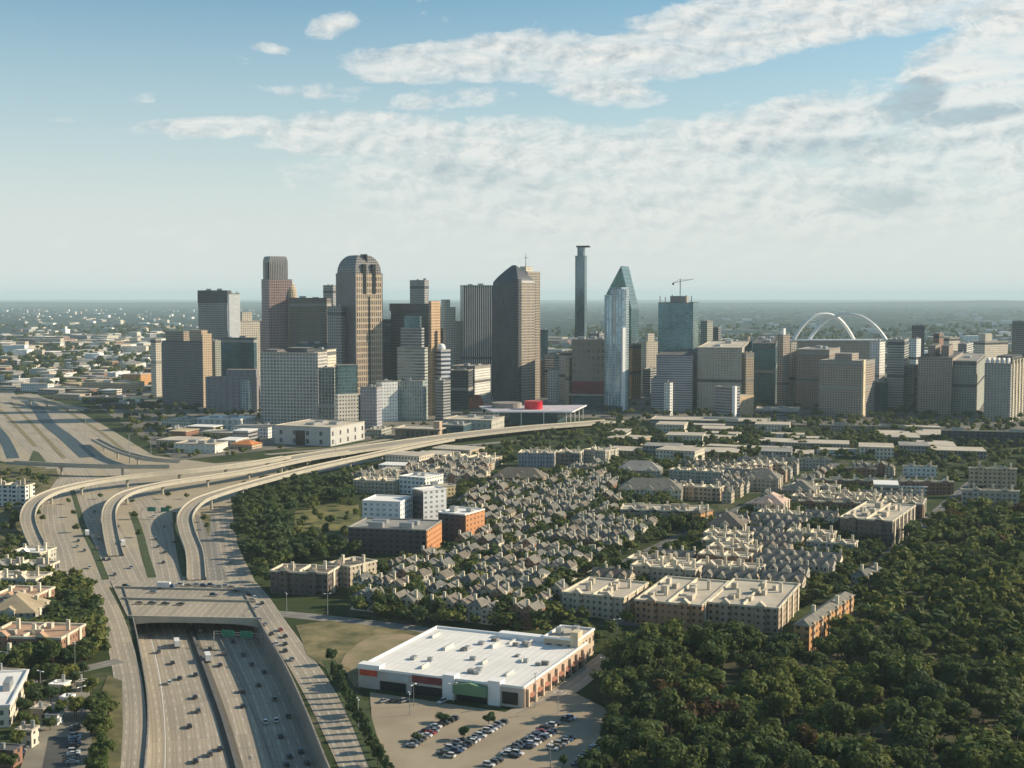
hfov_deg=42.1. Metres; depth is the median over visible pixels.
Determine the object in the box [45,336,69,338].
building
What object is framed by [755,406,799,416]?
building
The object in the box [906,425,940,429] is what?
building
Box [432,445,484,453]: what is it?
building
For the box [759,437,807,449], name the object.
building
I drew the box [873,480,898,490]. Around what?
building
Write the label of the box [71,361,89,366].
building
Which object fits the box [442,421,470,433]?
arts hall
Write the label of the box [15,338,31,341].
building
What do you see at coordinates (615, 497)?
townhouse
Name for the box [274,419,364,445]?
podium block
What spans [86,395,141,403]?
building
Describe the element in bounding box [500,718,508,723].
car
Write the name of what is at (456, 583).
townhouse
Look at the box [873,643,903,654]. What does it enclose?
tree
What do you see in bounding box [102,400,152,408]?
building
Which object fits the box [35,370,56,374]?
building
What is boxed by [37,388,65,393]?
building
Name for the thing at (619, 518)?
townhouse
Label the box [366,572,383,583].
townhouse
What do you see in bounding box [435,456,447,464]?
townhouse
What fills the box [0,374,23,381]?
building
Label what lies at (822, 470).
townhouse
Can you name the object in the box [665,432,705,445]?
building
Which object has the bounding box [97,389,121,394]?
building
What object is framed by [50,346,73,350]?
building
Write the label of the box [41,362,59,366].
building
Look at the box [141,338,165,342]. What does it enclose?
building
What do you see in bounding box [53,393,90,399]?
building
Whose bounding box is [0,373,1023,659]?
woodland
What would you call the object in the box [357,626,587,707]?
supermarket
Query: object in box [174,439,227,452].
building
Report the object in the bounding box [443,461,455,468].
townhouse
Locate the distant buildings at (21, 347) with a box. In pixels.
[0,308,1022,362]
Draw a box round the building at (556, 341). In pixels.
[548,340,570,343]
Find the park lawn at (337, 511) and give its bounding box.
[294,504,359,539]
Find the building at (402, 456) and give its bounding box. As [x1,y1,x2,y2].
[385,451,434,462]
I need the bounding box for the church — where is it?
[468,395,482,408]
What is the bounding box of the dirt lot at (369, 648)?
[341,634,414,669]
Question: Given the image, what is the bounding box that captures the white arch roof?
[790,313,886,358]
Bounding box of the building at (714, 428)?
[702,425,737,431]
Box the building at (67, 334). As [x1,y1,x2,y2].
[62,333,86,335]
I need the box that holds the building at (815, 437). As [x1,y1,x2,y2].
[791,436,827,439]
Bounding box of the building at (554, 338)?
[548,337,567,339]
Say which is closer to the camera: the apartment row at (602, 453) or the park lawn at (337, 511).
the park lawn at (337, 511)
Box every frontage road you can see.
[82,570,146,767]
[242,578,368,767]
[266,423,509,454]
[306,440,519,473]
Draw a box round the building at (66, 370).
[55,369,73,371]
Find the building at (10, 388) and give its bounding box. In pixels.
[0,386,20,390]
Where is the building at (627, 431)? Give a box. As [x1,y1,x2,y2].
[611,428,631,434]
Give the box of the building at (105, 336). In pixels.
[93,335,118,337]
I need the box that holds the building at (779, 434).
[771,432,805,437]
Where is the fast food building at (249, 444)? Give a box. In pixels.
[231,440,261,448]
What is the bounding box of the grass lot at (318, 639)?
[296,620,422,687]
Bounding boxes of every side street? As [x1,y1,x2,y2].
[33,659,124,682]
[279,611,430,631]
[506,631,637,713]
[608,463,842,567]
[616,481,968,639]
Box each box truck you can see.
[156,581,174,588]
[174,637,179,647]
[204,651,210,662]
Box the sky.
[0,0,1023,299]
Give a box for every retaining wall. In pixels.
[123,587,148,767]
[241,587,329,767]
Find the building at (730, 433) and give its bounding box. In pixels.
[705,431,741,435]
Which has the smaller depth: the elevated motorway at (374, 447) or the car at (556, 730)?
the car at (556, 730)
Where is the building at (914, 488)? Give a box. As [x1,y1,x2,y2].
[898,485,927,494]
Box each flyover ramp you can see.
[20,456,290,546]
[101,450,356,555]
[177,438,454,579]
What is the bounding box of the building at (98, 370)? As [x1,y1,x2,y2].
[91,369,108,372]
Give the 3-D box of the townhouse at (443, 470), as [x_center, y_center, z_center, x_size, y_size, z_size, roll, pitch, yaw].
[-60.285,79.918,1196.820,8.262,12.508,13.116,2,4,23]
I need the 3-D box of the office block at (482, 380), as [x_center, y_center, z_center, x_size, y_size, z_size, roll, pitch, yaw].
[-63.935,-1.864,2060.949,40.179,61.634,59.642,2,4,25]
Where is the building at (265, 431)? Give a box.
[231,424,273,437]
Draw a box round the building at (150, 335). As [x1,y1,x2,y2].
[145,333,156,337]
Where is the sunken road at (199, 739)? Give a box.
[135,623,317,767]
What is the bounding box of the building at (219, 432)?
[198,429,232,438]
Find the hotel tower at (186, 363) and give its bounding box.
[161,330,211,406]
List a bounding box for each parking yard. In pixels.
[21,683,91,767]
[42,737,69,767]
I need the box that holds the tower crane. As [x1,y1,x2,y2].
[672,279,691,295]
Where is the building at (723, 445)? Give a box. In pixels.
[705,444,746,453]
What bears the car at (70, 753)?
on the parking yard at (34, 756)
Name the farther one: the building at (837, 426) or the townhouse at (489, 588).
the building at (837, 426)
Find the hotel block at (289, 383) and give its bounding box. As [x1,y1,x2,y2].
[260,347,327,423]
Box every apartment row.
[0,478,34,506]
[0,554,59,570]
[0,567,52,584]
[0,582,54,600]
[0,591,50,619]
[0,618,85,661]
[0,643,11,667]
[12,542,56,559]
[269,560,339,595]
[327,554,377,587]
[353,472,398,493]
[441,451,501,465]
[492,467,548,480]
[518,447,556,468]
[557,446,583,466]
[561,576,648,620]
[583,445,618,462]
[618,460,662,477]
[618,477,682,500]
[620,500,705,525]
[634,576,728,629]
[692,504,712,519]
[706,512,750,530]
[707,578,800,633]
[737,453,832,469]
[743,468,782,490]
[753,492,790,511]
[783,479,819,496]
[792,591,854,651]
[798,495,860,509]
[813,474,953,494]
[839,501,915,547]
[844,463,875,477]
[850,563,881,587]
[903,461,937,476]
[961,484,1019,506]
[968,462,1017,489]
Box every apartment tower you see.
[334,364,358,420]
[796,345,839,408]
[819,352,874,418]
[887,337,908,410]
[917,343,962,415]
[952,353,985,415]
[984,354,1023,420]
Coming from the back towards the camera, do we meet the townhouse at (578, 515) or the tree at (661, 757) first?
the townhouse at (578, 515)
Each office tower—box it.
[197,289,230,339]
[212,339,220,375]
[221,336,256,375]
[227,292,240,337]
[240,312,260,390]
[289,296,330,346]
[323,284,335,305]
[327,305,345,363]
[383,317,390,379]
[389,301,439,415]
[410,278,428,302]
[435,328,450,380]
[440,299,460,364]
[460,283,492,395]
[520,257,539,399]
[658,294,698,353]
[742,351,753,394]
[752,335,777,405]
[777,328,789,405]
[789,339,796,406]
[912,324,924,354]
[1011,320,1023,357]
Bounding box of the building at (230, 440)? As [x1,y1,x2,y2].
[217,437,248,445]
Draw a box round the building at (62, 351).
[61,350,91,352]
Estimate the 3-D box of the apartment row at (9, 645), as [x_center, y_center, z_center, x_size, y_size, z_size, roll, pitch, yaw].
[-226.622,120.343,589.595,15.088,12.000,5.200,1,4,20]
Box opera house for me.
[479,400,586,425]
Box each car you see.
[65,759,79,763]
[66,751,80,754]
[66,753,79,757]
[66,756,79,760]
[67,739,80,744]
[67,742,80,747]
[67,747,80,751]
[68,732,81,736]
[69,725,81,730]
[207,750,212,756]
[297,747,303,753]
[304,759,310,764]
[378,698,389,702]
[388,698,399,702]
[399,697,408,702]
[405,742,417,747]
[409,738,421,744]
[421,727,431,731]
[421,732,432,736]
[423,730,435,734]
[430,723,442,728]
[435,721,446,725]
[436,749,448,754]
[437,697,446,703]
[440,719,450,724]
[442,751,455,757]
[447,717,455,722]
[450,715,459,720]
[451,738,462,743]
[451,746,463,752]
[456,745,466,750]
[459,743,470,747]
[462,740,473,745]
[475,731,486,737]
[482,727,494,733]
[482,760,495,766]
[487,724,497,730]
[489,758,499,763]
[490,723,501,728]
[490,757,503,761]
[494,720,504,725]
[499,749,511,754]
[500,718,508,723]
[507,752,520,757]
[510,742,523,748]
[512,749,523,754]
[515,740,526,744]
[523,742,534,748]
[526,740,538,745]
[528,732,540,735]
[533,738,541,743]
[537,734,548,739]
[539,724,551,728]
[543,729,555,734]
[545,721,556,726]
[546,744,558,750]
[547,727,558,732]
[553,739,566,745]
[553,743,562,748]
[559,738,569,743]
[560,715,571,721]
[561,735,573,741]
[566,714,576,719]
[566,734,576,738]
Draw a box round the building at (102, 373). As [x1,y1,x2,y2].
[92,372,107,376]
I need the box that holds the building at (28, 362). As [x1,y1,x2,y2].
[22,361,42,366]
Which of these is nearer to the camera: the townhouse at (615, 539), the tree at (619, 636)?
the tree at (619, 636)
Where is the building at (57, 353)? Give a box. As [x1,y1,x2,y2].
[45,351,60,356]
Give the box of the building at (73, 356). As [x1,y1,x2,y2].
[62,352,86,357]
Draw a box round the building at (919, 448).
[898,441,929,456]
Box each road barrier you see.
[187,623,238,767]
[212,623,276,767]
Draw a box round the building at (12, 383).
[0,381,23,385]
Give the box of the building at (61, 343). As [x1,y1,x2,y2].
[49,342,64,345]
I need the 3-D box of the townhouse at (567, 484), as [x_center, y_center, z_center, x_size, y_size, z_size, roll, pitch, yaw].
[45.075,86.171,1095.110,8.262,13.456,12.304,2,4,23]
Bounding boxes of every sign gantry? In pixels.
[141,507,176,518]
[213,630,262,648]
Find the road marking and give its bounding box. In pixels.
[147,625,165,755]
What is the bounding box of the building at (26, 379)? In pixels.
[11,378,29,382]
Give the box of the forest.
[0,323,1011,382]
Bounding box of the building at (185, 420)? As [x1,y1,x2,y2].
[161,415,198,426]
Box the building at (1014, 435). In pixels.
[941,427,1023,445]
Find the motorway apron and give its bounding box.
[0,393,323,587]
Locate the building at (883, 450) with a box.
[858,442,893,459]
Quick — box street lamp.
[548,741,552,767]
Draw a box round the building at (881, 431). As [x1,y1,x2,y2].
[878,430,909,433]
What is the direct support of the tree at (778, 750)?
on the ground at (336, 602)
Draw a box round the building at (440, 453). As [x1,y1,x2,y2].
[420,450,458,457]
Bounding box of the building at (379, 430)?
[366,426,391,435]
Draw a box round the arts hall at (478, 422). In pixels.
[443,414,504,430]
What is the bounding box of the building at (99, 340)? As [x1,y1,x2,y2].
[97,339,113,341]
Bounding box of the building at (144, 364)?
[121,362,145,366]
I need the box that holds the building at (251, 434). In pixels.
[232,428,257,440]
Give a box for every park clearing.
[796,658,832,664]
[855,719,891,733]
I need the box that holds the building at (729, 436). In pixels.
[705,434,738,443]
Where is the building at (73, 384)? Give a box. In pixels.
[65,383,81,385]
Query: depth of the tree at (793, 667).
544.47 m
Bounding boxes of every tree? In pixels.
[0,652,7,666]
[0,752,6,767]
[3,753,18,767]
[4,653,10,667]
[7,656,23,667]
[7,729,25,743]
[8,646,34,667]
[15,712,27,721]
[16,697,27,712]
[20,641,36,667]
[24,679,35,688]
[24,682,47,703]
[25,644,49,664]
[26,714,38,723]
[28,664,44,681]
[29,665,44,681]
[31,655,45,665]
[42,639,62,664]
[42,685,60,705]
[42,716,57,729]
[43,662,59,681]
[44,702,64,712]
[54,664,74,679]
[56,648,75,665]
[56,699,67,706]
[60,685,72,693]
[66,642,78,662]
[67,695,84,720]
[68,663,79,682]
[70,670,79,679]
[71,646,93,662]
[75,639,97,661]
[78,661,89,677]
[81,675,99,695]
[81,715,95,735]
[82,696,103,710]
[83,756,99,767]
[84,695,107,701]
[86,720,97,739]
[86,743,98,753]
[88,747,108,758]
[90,703,109,714]
[92,755,109,767]
[93,710,105,717]
[93,724,109,734]
[95,714,112,725]
[95,732,108,742]
[96,691,108,695]
[96,737,117,755]
[99,694,111,701]
[99,700,119,713]
[104,702,114,713]
[106,720,114,733]
[325,648,337,660]
[330,661,334,675]
[330,664,342,670]
[332,664,337,680]
[333,669,347,678]
[336,670,340,682]
[337,673,344,690]
[339,677,346,694]
[341,682,348,700]
[345,700,353,713]
[346,688,353,702]
[351,694,357,704]
[351,712,361,721]
[352,699,359,713]
[356,707,362,724]
[358,719,369,738]
[359,712,365,732]
[362,717,370,738]
[364,734,377,751]
[367,727,372,737]
[371,743,383,764]
[378,747,385,766]
[383,755,389,767]
[388,762,394,767]
[410,732,422,738]
[435,712,449,719]
[458,726,469,736]
[482,711,495,721]
[558,754,566,767]
[576,748,613,767]
[581,759,602,767]
[589,668,616,686]
[594,730,623,753]
[599,637,632,660]
[600,656,624,671]
[600,673,624,702]
[600,714,631,737]
[600,732,635,767]
[602,682,632,692]
[603,702,634,718]
[608,665,639,678]
[611,687,636,706]
[612,634,632,640]
[612,634,654,659]
[614,666,638,685]
[615,745,646,767]
[619,641,656,668]
[621,631,635,638]
[625,696,657,719]
[626,725,665,759]
[627,755,652,767]
[629,716,664,738]
[630,680,660,704]
[636,622,661,642]
[636,664,671,685]
[639,622,661,626]
[639,671,675,685]
[643,633,672,667]
[649,735,686,767]
[651,678,687,722]
[654,686,685,735]
[655,623,670,639]
[659,663,683,683]
[661,617,691,648]
[661,654,693,676]
[662,732,686,745]
[668,641,686,654]
[669,709,700,743]
[669,744,707,767]
[674,651,689,673]
[678,696,723,723]
[679,676,717,722]
[685,663,726,686]
[687,645,698,651]
[687,659,713,673]
[689,625,712,646]
[691,692,728,710]
[692,721,728,746]
[693,735,721,766]
[694,650,702,659]
[697,710,730,731]
[699,636,729,667]
[700,659,723,667]
[702,620,724,631]
[705,757,730,767]
[706,628,746,651]
[707,742,742,767]
[715,683,727,693]
[717,699,739,740]
[720,688,739,699]
[721,703,757,729]
[722,649,737,667]
[722,682,746,695]
[723,727,752,740]
[724,619,761,653]
[727,726,769,750]
[728,693,773,722]
[731,737,764,763]
[733,651,750,674]
[739,670,775,700]
[740,750,773,767]
[742,635,761,668]
[748,650,773,673]
[752,717,789,741]
[754,658,775,676]
[758,634,770,646]
[760,736,800,767]
[765,642,785,658]
[766,690,800,726]
[767,664,794,685]
[768,671,799,714]
[770,632,799,643]
[771,655,798,665]
[772,646,789,658]
[774,639,807,660]
[774,657,802,675]
[780,700,801,723]
[781,717,834,748]
[784,727,794,741]
[787,747,823,767]
[792,668,833,692]
[796,723,817,749]
[799,680,837,706]
[801,650,828,664]
[801,660,823,668]
[801,686,825,706]
[801,702,827,723]
[803,665,832,675]
[809,731,834,749]
[812,633,837,665]
[813,736,867,767]
[814,755,839,767]
[818,660,851,696]
[821,697,856,736]
[824,718,860,736]
[827,627,848,660]
[833,673,850,701]
[835,635,863,664]
[835,677,862,708]
[836,736,858,741]
[847,661,878,689]
[848,742,890,767]
[851,703,886,736]
[855,630,886,662]
[855,682,884,705]
[858,735,892,767]
[867,651,898,673]
[870,628,896,645]
[872,673,891,698]
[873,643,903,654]
[879,618,922,646]
[880,655,923,687]
[882,696,916,730]
[882,746,895,758]
[885,736,927,750]
[887,684,904,697]
[889,717,938,749]
[889,743,933,767]
[895,652,924,682]
[897,640,926,653]
[904,647,924,657]
[905,669,947,702]
[911,707,917,722]
[912,655,934,678]
[913,696,945,715]
[913,763,939,767]
[914,708,953,748]
[916,635,931,649]
[931,659,941,679]
[933,694,973,731]
[933,737,951,754]
[934,642,956,658]
[934,665,941,679]
[937,655,967,689]
[937,681,965,700]
[938,746,961,767]
[948,653,971,662]
[949,719,969,737]
[951,635,977,654]
[951,735,1009,767]
[952,659,988,697]
[955,724,1012,745]
[956,675,980,701]
[964,749,1004,767]
[967,682,997,697]
[968,697,994,722]
[972,684,1023,713]
[976,634,1006,660]
[982,665,1007,684]
[983,650,1023,683]
[991,675,1023,690]
[992,738,1018,752]
[993,722,1016,740]
[994,708,1023,740]
[1003,740,1023,767]
[1005,633,1023,656]
[1011,721,1023,742]
[1017,704,1023,713]
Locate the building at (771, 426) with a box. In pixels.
[755,421,790,433]
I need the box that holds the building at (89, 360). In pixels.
[76,360,100,365]
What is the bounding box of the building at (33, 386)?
[20,382,53,391]
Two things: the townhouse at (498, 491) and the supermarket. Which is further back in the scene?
the townhouse at (498, 491)
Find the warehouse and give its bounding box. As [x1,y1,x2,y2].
[0,669,28,727]
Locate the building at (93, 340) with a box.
[77,339,96,341]
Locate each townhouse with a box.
[349,470,359,478]
[350,587,367,610]
[353,569,373,585]
[356,468,367,477]
[362,584,384,611]
[365,466,374,471]
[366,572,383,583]
[372,468,382,472]
[376,571,398,587]
[387,555,404,566]
[387,564,404,576]
[389,588,409,613]
[390,575,411,590]
[397,564,418,578]
[401,463,412,469]
[401,467,413,474]
[401,555,419,563]
[401,589,423,616]
[406,460,417,466]
[410,464,420,471]
[411,558,425,563]
[414,566,432,581]
[416,466,428,471]
[419,546,436,560]
[424,579,430,594]
[426,467,437,472]
[426,555,439,566]
[427,577,447,595]
[427,594,448,617]
[428,455,438,463]
[428,462,439,468]
[429,549,446,558]
[433,567,454,580]
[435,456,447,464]
[435,555,454,568]
[439,466,449,473]
[440,579,463,590]
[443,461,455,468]
[443,471,449,482]
[443,591,461,620]
[444,549,453,557]
[447,454,457,461]
[448,470,459,483]
[450,543,465,551]
[450,573,465,580]
[453,457,463,463]
[454,473,463,486]
[454,549,470,568]
[455,530,472,541]
[455,594,477,621]
[458,461,468,468]
[458,492,467,500]
[459,571,479,586]
[461,467,473,473]
[461,498,473,506]
[462,541,479,551]
[463,469,473,480]
[466,491,477,501]
[466,581,484,595]
[467,503,477,507]
[468,593,490,623]
[469,531,480,543]
[471,544,489,552]
[471,561,488,572]
[471,573,489,582]
[472,499,485,507]
[473,463,484,470]
[473,485,486,492]
[474,472,484,478]
[475,456,486,460]
[475,493,490,501]
[475,524,492,533]
[478,466,490,477]
[478,532,495,545]
[478,554,492,561]
[479,459,490,469]
[480,580,499,597]
[481,600,498,624]
[482,562,500,577]
[485,503,497,512]
[485,511,492,519]
[485,571,505,584]
[486,511,503,519]
[486,552,503,564]
[487,534,504,546]
[489,458,494,469]
[490,583,512,599]
[491,520,506,534]
[493,487,503,493]
[493,493,506,500]
[493,565,507,577]
[494,505,505,511]
[495,480,508,489]
[497,527,509,534]
[497,542,512,555]
[498,553,516,567]
[499,515,509,522]
[499,576,515,585]
[500,488,510,495]
[501,497,510,504]
[501,506,516,516]
[503,522,512,528]
[506,544,521,554]
[507,487,520,495]
[507,513,524,522]
[507,561,526,577]
[509,498,520,507]
[509,575,525,588]
[509,597,530,627]
[510,520,522,531]
[510,528,523,539]
[511,589,525,606]
[512,538,523,547]
[513,556,524,562]
[517,478,529,486]
[517,499,530,509]
[517,567,533,577]
[518,544,533,551]
[520,483,533,491]
[520,495,534,502]
[521,534,537,547]
[522,506,536,518]
[522,521,535,531]
[522,599,545,629]
[523,553,540,568]
[524,576,543,588]
[526,481,536,486]
[527,491,539,498]
[527,500,542,507]
[528,531,542,537]
[530,515,541,521]
[530,566,549,582]
[531,509,541,514]
[531,589,552,601]
[533,547,546,555]
[533,558,550,569]
[535,482,547,487]
[535,540,549,550]
[537,485,550,494]
[541,495,553,503]
[541,507,555,517]
[541,529,553,540]
[541,549,555,558]
[542,515,552,523]
[544,489,558,497]
[544,541,557,551]
[545,500,558,510]
[547,475,557,485]
[547,557,564,571]
[549,579,568,603]
[551,482,560,489]
[551,509,565,517]
[551,529,565,542]
[553,491,565,502]
[553,525,564,532]
[554,547,567,557]
[555,543,568,549]
[556,504,567,511]
[558,470,570,477]
[558,485,567,492]
[558,498,571,506]
[560,529,576,541]
[560,558,577,581]
[561,481,570,487]
[562,492,573,500]
[563,476,572,483]
[563,487,577,494]
[565,523,579,532]
[566,502,577,520]
[568,482,580,488]
[568,547,582,556]
[569,498,580,504]
[569,517,581,525]
[571,511,583,520]
[571,542,581,549]
[572,493,582,500]
[572,531,586,544]
[573,477,582,483]
[575,525,588,534]
[577,483,588,489]
[577,499,589,506]
[577,552,592,572]
[579,517,591,526]
[580,462,588,468]
[581,492,594,501]
[583,510,591,519]
[583,532,600,545]
[586,488,595,494]
[587,483,596,489]
[587,525,598,535]
[588,463,598,468]
[589,479,598,484]
[589,517,603,527]
[591,456,600,464]
[591,469,603,475]
[591,473,601,480]
[591,512,604,520]
[592,544,606,563]
[594,504,607,513]
[594,537,607,546]
[595,483,607,491]
[598,500,609,506]
[599,526,610,538]
[600,458,609,464]
[601,513,614,523]
[602,489,613,498]
[602,521,614,528]
[603,473,612,478]
[603,477,617,487]
[605,535,622,553]
[606,528,620,537]
[607,501,618,510]
[608,492,622,502]
[609,476,619,484]
[610,521,623,529]
[612,514,626,522]
[619,526,634,548]
[620,520,634,529]
[622,517,633,523]
[633,520,648,541]
[643,515,657,525]
[720,472,729,477]
[722,485,734,502]
[728,471,739,478]
[760,488,770,497]
[776,465,787,481]
[784,464,792,478]
[789,459,799,474]
[796,473,806,479]
[805,474,814,480]
[811,469,821,477]
[817,465,826,475]
[824,463,832,471]
[852,461,860,466]
[861,460,868,466]
[869,462,876,474]
[877,459,885,475]
[885,463,895,476]
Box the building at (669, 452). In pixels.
[655,446,704,462]
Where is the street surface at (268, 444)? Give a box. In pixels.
[93,368,1023,459]
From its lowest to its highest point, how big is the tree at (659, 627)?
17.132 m
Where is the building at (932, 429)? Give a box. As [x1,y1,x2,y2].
[922,429,940,430]
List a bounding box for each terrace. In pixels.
[589,564,635,579]
[626,550,695,563]
[630,557,702,581]
[658,545,696,557]
[669,464,723,482]
[674,479,724,500]
[684,457,734,468]
[696,555,765,577]
[697,545,753,562]
[701,532,753,545]
[701,565,759,580]
[703,525,753,538]
[708,538,762,556]
[711,475,749,493]
[713,462,764,470]
[713,478,743,497]
[715,509,749,519]
[724,467,751,478]
[737,459,772,469]
[749,522,785,538]
[750,509,807,527]
[753,549,836,582]
[754,457,786,470]
[754,527,804,544]
[755,536,793,548]
[757,505,803,514]
[760,567,806,592]
[763,544,842,573]
[764,514,801,529]
[766,560,810,589]
[786,524,836,546]
[791,490,834,502]
[792,479,840,490]
[804,506,839,529]
[806,533,858,551]
[820,487,881,500]
[835,492,878,503]
[861,487,923,496]
[881,495,924,518]
[883,492,926,512]
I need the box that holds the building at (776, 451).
[761,447,792,456]
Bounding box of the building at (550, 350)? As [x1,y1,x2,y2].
[548,348,564,352]
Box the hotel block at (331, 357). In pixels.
[314,347,335,366]
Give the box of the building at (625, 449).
[611,446,642,457]
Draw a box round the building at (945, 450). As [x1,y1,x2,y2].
[930,446,986,458]
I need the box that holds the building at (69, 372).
[56,371,76,376]
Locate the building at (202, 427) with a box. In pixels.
[186,424,222,431]
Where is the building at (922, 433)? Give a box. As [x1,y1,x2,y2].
[915,430,940,440]
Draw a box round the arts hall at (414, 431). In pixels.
[391,421,446,438]
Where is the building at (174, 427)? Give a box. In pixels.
[166,425,185,432]
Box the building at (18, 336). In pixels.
[14,335,42,337]
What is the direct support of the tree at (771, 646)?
on the ground at (336, 602)
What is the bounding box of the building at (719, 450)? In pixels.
[704,447,739,458]
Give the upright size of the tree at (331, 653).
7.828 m
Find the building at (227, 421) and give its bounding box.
[197,415,255,429]
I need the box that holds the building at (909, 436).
[883,432,919,442]
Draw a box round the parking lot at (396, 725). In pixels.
[370,692,606,767]
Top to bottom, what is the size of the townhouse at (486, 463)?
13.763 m
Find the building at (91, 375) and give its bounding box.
[80,375,103,376]
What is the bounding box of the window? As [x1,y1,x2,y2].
[502,691,517,704]
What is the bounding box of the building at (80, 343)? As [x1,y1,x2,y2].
[65,342,84,345]
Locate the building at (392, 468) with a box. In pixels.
[382,467,400,470]
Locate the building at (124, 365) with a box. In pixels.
[121,363,142,367]
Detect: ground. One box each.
[0,300,1023,767]
[597,517,1023,767]
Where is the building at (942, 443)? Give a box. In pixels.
[916,440,955,445]
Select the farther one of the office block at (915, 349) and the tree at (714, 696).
the office block at (915, 349)
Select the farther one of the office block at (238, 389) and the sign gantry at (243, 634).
the office block at (238, 389)
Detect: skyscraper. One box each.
[260,256,296,351]
[336,254,382,417]
[493,265,534,404]
[575,246,589,337]
[596,287,629,412]
[606,266,638,396]
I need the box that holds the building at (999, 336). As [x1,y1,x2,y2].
[996,335,1011,337]
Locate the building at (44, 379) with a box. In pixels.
[30,377,59,383]
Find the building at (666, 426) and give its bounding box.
[655,421,687,434]
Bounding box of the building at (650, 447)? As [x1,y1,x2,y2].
[642,442,683,456]
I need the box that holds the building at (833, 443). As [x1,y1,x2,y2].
[799,439,848,450]
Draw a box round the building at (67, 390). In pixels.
[65,388,98,394]
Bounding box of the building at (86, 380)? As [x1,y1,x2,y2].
[84,379,110,381]
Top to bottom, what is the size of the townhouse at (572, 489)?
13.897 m
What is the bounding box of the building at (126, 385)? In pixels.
[82,380,144,392]
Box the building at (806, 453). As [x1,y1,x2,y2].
[795,449,813,457]
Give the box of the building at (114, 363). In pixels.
[102,361,118,365]
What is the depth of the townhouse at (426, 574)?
751.07 m
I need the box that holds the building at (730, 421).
[650,415,770,425]
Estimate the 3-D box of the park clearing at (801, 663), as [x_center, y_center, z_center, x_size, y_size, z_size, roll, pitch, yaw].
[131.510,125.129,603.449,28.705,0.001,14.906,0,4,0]
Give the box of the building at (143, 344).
[133,342,150,345]
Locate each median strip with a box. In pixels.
[70,490,108,579]
[129,512,155,577]
[172,512,186,576]
[183,623,243,767]
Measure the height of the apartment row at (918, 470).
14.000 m
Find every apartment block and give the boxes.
[347,517,441,554]
[362,494,412,518]
[399,472,443,493]
[412,486,446,519]
[419,481,455,503]
[438,505,484,541]
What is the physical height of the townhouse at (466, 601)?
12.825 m
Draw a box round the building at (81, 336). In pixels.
[69,335,92,338]
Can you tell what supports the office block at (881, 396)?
on the ground at (336, 602)
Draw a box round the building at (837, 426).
[819,422,921,431]
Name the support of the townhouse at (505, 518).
on the ground at (336, 602)
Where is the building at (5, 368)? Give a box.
[0,367,11,369]
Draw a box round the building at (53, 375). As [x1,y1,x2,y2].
[40,374,70,376]
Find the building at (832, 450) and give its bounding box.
[816,447,856,455]
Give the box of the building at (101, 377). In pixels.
[87,377,116,379]
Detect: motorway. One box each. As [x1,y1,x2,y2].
[0,391,150,582]
[0,413,65,468]
[24,394,187,580]
[41,479,79,575]
[43,399,145,460]
[195,514,227,580]
[215,507,251,582]
[283,419,623,460]
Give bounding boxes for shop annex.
[543,625,594,657]
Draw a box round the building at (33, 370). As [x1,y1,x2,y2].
[30,368,57,374]
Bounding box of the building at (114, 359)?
[106,357,123,362]
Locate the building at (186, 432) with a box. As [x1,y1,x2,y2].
[169,428,198,436]
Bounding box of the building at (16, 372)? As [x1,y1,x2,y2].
[3,370,22,373]
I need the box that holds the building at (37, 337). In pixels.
[34,336,48,338]
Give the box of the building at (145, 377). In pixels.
[123,372,150,384]
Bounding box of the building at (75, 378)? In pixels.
[63,377,87,379]
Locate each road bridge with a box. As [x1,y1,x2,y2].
[6,461,168,474]
[11,396,89,410]
[91,438,179,464]
[110,581,261,627]
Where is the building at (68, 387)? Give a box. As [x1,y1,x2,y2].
[51,386,81,387]
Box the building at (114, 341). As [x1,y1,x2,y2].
[102,341,123,342]
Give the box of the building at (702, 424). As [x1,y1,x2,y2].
[693,423,724,427]
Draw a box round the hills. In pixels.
[0,300,1023,305]
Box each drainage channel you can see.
[0,427,18,457]
[20,400,95,457]
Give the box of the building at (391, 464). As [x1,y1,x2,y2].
[378,462,407,468]
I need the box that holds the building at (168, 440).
[156,436,209,446]
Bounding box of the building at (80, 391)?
[69,390,92,395]
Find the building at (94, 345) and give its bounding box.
[79,345,107,349]
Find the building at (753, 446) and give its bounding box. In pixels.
[751,445,790,452]
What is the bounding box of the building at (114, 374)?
[107,370,129,376]
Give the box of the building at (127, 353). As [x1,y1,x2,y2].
[120,352,140,354]
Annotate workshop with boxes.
[0,663,22,670]
[0,742,23,767]
[15,720,39,747]
[29,702,50,719]
[44,703,64,724]
[48,674,71,696]
[59,693,75,708]
[75,674,89,691]
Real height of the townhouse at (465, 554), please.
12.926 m
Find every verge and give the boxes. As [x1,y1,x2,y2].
[0,409,37,445]
[0,463,59,555]
[9,402,65,457]
[29,451,45,461]
[50,399,124,449]
[92,676,122,767]
[201,512,210,534]
[322,660,383,767]
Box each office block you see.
[150,337,161,396]
[206,369,259,412]
[296,342,327,347]
[318,365,334,419]
[360,384,381,428]
[376,379,397,421]
[397,316,427,379]
[397,378,427,420]
[435,378,450,420]
[451,363,490,402]
[451,367,473,408]
[540,328,547,359]
[540,358,544,396]
[545,353,558,395]
[548,367,558,402]
[559,350,571,399]
[565,356,571,404]
[569,336,603,408]
[589,331,603,336]
[629,342,640,398]
[640,333,657,390]
[642,367,655,396]
[651,349,697,411]
[664,380,672,415]
[697,340,748,411]
[701,319,712,344]
[713,325,720,340]
[715,385,753,416]
[729,339,751,351]
[870,339,885,380]
[874,380,887,411]
[905,364,917,409]
[909,337,920,363]
[933,332,943,350]
[944,336,959,350]
[958,342,973,352]
[974,333,1007,362]
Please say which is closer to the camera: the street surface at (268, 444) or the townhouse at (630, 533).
the townhouse at (630, 533)
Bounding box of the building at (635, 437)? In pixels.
[608,434,651,444]
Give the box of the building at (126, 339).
[110,338,128,340]

